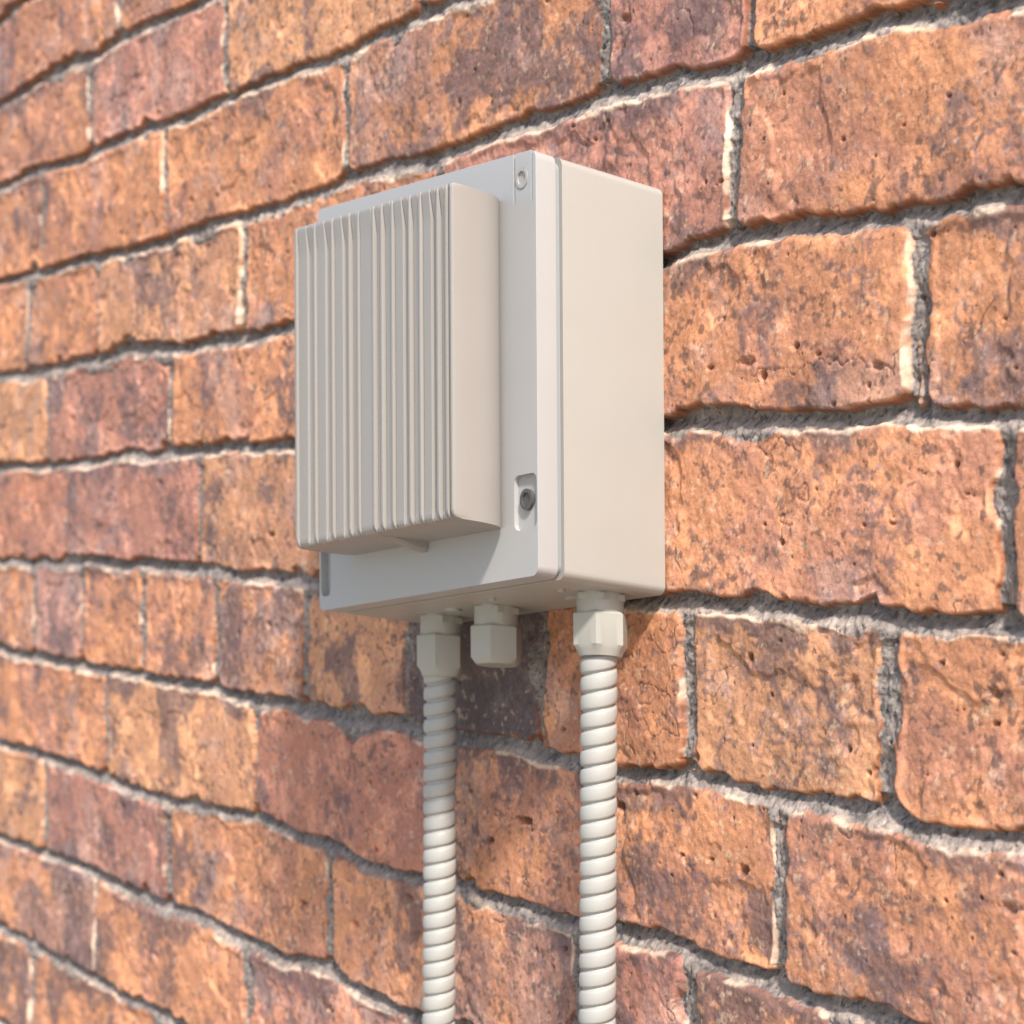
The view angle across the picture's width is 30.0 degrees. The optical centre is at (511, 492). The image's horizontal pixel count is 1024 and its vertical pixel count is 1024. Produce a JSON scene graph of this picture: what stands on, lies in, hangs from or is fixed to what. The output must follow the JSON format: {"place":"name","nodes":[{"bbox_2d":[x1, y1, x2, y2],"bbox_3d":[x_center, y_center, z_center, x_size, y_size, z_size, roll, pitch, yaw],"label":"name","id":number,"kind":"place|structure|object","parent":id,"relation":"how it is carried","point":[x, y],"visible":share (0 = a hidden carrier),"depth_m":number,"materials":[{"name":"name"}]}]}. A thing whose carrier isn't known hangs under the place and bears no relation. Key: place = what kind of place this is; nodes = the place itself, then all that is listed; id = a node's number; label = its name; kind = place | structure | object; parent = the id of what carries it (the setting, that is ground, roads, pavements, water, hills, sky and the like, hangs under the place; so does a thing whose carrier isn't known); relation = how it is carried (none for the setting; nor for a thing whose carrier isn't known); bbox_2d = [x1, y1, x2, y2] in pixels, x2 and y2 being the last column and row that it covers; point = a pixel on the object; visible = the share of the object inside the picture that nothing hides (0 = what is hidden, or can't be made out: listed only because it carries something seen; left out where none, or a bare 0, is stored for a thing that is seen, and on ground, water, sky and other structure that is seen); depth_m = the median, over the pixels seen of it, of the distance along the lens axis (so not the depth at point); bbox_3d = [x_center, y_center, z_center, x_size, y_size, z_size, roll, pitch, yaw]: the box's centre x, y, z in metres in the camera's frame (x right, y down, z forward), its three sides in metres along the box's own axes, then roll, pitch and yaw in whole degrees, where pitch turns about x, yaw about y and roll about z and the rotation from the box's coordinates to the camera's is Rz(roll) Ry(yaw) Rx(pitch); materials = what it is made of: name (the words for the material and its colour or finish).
{"place":"outdoors","nodes":[
{"label":"outdoors","id":0,"kind":"place"},
{"bbox_2d":[0,0,1023,1023],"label":"brick wall","id":1,"kind":"structure","parent":0,"point":[213,750],"depth_m":0.95,"materials":[{"name":"orange brick"}]},
{"bbox_2d":[294,150,664,679],"bbox_3d":[-0.028,-0.026,0.914,0.100,0.246,0.198,0,0,-34],"label":"electrical enclosure","id":2,"kind":"object","parent":1,"relation":"attached to","point":[479,397],"visible":1,"depth_m":0.85,"materials":[{"name":"beige plastic"}]},
{"bbox_2d":[422,676,456,1023],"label":"flexible conduit","id":3,"kind":"object","parent":2,"relation":"hanging from","point":[439,859],"visible":0.98,"depth_m":0.97,"materials":[{"name":"plastic"}]},
{"bbox_2d":[579,656,617,1023],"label":"flexible conduit","id":4,"kind":"object","parent":2,"relation":"hanging from","point":[598,846],"visible":0.99,"depth_m":0.86,"materials":[{"name":"plastic"}]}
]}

